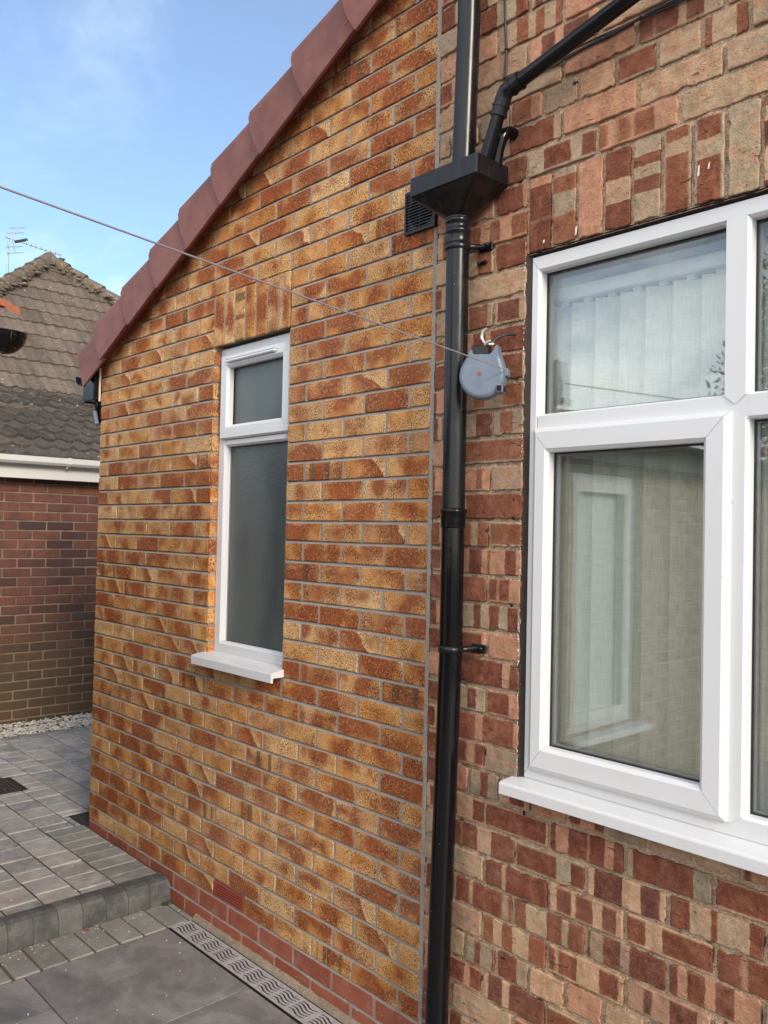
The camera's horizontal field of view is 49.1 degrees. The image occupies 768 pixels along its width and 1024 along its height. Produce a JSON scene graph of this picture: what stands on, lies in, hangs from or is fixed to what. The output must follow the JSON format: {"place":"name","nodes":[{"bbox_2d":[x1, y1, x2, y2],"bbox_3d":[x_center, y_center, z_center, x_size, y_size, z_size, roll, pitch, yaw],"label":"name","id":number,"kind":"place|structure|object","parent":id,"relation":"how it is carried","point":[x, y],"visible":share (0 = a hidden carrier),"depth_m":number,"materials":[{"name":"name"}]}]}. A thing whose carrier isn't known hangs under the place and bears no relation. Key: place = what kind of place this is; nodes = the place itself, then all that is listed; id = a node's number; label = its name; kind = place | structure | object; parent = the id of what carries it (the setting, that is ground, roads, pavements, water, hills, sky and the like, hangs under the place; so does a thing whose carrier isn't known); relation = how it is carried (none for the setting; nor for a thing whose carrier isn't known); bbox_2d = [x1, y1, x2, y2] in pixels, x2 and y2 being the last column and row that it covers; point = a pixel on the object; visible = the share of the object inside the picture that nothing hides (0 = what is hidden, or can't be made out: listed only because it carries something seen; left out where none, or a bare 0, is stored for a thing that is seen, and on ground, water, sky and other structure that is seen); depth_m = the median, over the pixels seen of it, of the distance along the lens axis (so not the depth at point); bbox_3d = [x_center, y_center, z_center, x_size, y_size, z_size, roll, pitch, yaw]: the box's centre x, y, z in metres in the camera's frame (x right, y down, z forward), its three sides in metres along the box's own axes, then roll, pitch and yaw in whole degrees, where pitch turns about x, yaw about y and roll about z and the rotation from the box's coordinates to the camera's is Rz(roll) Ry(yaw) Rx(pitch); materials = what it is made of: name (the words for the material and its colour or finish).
{"place":"outdoors","nodes":[
{"label":"outdoors","id":0,"kind":"place"},
{"bbox_2d":[0,298,26,353],"bbox_3d":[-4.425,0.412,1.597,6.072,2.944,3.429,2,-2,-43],"label":"hanging basket","id":1,"kind":"object","parent":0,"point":[14,341],"visible":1,"depth_m":2.41,"materials":[{"name":"black plastic"}]},
{"bbox_2d":[0,718,158,916],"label":"paving","id":2,"kind":"structure","parent":0,"point":[39,880],"depth_m":4.59,"materials":[{"name":"grey concrete"}]},
{"bbox_2d":[0,777,27,794],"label":"gully grate","id":3,"kind":"object","parent":2,"relation":"on","point":[17,783],"visible":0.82,"depth_m":5.09,"materials":[{"name":"black metal"}]},
{"bbox_2d":[0,713,92,737],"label":"chippings","id":4,"kind":"object","parent":2,"relation":"on","point":[32,727],"visible":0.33,"depth_m":6.60,"materials":[{"name":"white gravel"}]},
{"bbox_2d":[68,811,88,825],"bbox_3d":[-1.592,1.684,4.579,0.182,0.048,0.190,2,-2,-43],"label":"gully grate","id":5,"kind":"object","parent":2,"relation":"on","point":[76,820],"visible":0.31,"depth_m":4.56,"materials":[{"name":"black metal"}]},
{"bbox_2d":[0,903,334,1023],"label":"patio bed","id":6,"kind":"object","parent":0,"point":[9,975],"depth_m":3.24,"materials":[{"name":"grey concrete"}]},
{"bbox_2d":[0,872,170,954],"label":"kerb","id":7,"kind":"structure","parent":6,"relation":"on","point":[23,929],"depth_m":3.52,"materials":[{"name":"grey concrete"}]},
{"bbox_2d":[0,825,192,984],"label":"block borders","id":8,"kind":"object","parent":6,"relation":"on","point":[95,850],"visible":0.78,"depth_m":3.54,"materials":[{"name":"grey concrete"}]},
{"bbox_2d":[0,929,297,1023],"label":"patio slabs","id":9,"kind":"structure","parent":6,"relation":"on","point":[137,981],"depth_m":3.03,"materials":[{"name":"ceramic"}]},
{"bbox_2d":[2,797,231,1018],"bbox_3d":[-1.961,1.676,3.673,1.564,0.100,4.249,2,-2,-43],"label":"grit","id":10,"kind":"object","parent":9,"relation":"on","point":[84,932],"visible":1,"depth_m":3.42,"materials":[{"name":"beige gravel"}]},
{"bbox_2d":[161,900,171,905],"bbox_3d":[-0.970,1.745,3.751,0.049,0.012,0.042,2,-2,-43],"label":"moss patch","id":11,"kind":"object","parent":6,"relation":"on","point":[169,902],"visible":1,"depth_m":3.74,"materials":[{"name":"green plant"}]},
{"bbox_2d":[169,920,342,1023],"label":"channel drain","id":12,"kind":"object","parent":6,"relation":"on","point":[313,1015],"visible":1,"depth_m":3.15,"materials":[{"name":"metal"}]},
{"bbox_2d":[192,914,359,1023],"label":"mortar haunching","id":13,"kind":"object","parent":6,"relation":"on","point":[302,990],"visible":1,"depth_m":3.17,"materials":[{"name":"beige concrete"}]},
{"bbox_2d":[0,0,337,295],"label":"sky","id":14,"kind":"structure","parent":0,"point":[114,113],"materials":[{"name":"blue"}]},
{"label":"ground","id":15,"kind":"structure","parent":0,"visible":0},
{"bbox_2d":[0,252,120,725],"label":"neighbouring bungalow","id":16,"kind":"object","parent":15,"relation":"on","point":[50,436],"visible":0.26,"depth_m":6.95,"materials":[{"name":"red brick"}]},
{"bbox_2d":[5,228,60,272],"bbox_3d":[-5.429,-3.486,12.959,0.807,1.815,0.180,2,-1,-25],"label":"tv aerial","id":17,"kind":"object","parent":16,"relation":"attached to","point":[22,241],"visible":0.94,"depth_m":12.87,"materials":[{"name":"metal"}]},
{"bbox_2d":[75,0,442,1023],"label":"house extension","id":18,"kind":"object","parent":15,"relation":"on","point":[259,756],"visible":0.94,"depth_m":3.21,"materials":[{"name":"orange brick"}]},
{"bbox_2d":[191,333,290,683],"bbox_3d":[-0.555,-0.027,3.458,0.160,1.360,0.586,2,-2,-43],"label":"narrow window","id":19,"kind":"structure","parent":18,"relation":"in","point":[251,519],"depth_m":3.50,"materials":[{"name":"white plastic"}]},
{"bbox_2d":[404,192,437,236],"bbox_3d":[0.120,-0.984,2.737,0.014,0.140,0.138,2,-2,-43],"label":"extractor vent","id":20,"kind":"object","parent":18,"relation":"attached to","point":[418,218],"visible":0.62,"depth_m":2.75,"materials":[{"name":"black plastic"}]},
{"bbox_2d":[421,0,767,1023],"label":"old house","id":21,"kind":"structure","parent":15,"relation":"on","point":[589,886],"depth_m":2.23,"materials":[{"name":"brick"}]},
{"bbox_2d":[0,186,515,400],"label":"washing line reel","id":22,"kind":"object","parent":21,"relation":"attached to","point":[484,374],"visible":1,"depth_m":2.37,"materials":[{"name":"grey plastic"}]},
{"bbox_2d":[425,0,492,1023],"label":"rainwater pipe","id":23,"kind":"object","parent":21,"relation":"attached to","point":[459,247],"visible":1,"depth_m":2.48,"materials":[{"name":"black plastic"}]},
{"bbox_2d":[410,152,507,219],"bbox_3d":[0.222,-0.945,2.520,0.146,0.140,0.270,2,-2,-43],"label":"rainwater hopper","id":24,"kind":"object","parent":21,"relation":"attached to","point":[471,186],"visible":0.98,"depth_m":2.46,"materials":[{"name":"black plastic"}]},
{"bbox_2d":[493,126,518,167],"bbox_3d":[0.351,-1.063,2.462,0.076,0.131,0.060,2,-2,-43],"label":"overflow pipe","id":25,"kind":"object","parent":21,"relation":"attached to","point":[509,133],"visible":0.82,"depth_m":2.44,"materials":[{"name":"black plastic"}]},
{"bbox_2d":[503,0,508,79],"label":"cable","id":26,"kind":"object","parent":21,"relation":"attached to","point":[506,48],"depth_m":2.50,"materials":[{"name":"black plastic"}]},
{"bbox_2d":[481,0,639,158],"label":"branch pipe","id":27,"kind":"object","parent":21,"relation":"attached to","point":[516,83],"visible":0.95,"depth_m":2.29,"materials":[{"name":"black plastic"}]},
{"bbox_2d":[548,0,684,69],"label":"slanting cables","id":28,"kind":"object","parent":21,"relation":"attached to","point":[608,34],"visible":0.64,"depth_m":2.22,"materials":[{"name":"black plastic"}]},
{"bbox_2d":[499,194,767,876],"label":"casement window","id":29,"kind":"structure","parent":21,"relation":"in","point":[716,815],"depth_m":2.02,"materials":[{"name":"white plastic"}]},
{"bbox_2d":[552,240,767,811],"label":"vertical blinds","id":30,"kind":"object","parent":21,"relation":"hanging from","point":[630,613],"visible":0.66,"depth_m":2.31,"materials":[{"name":"fabric"}]}
]}

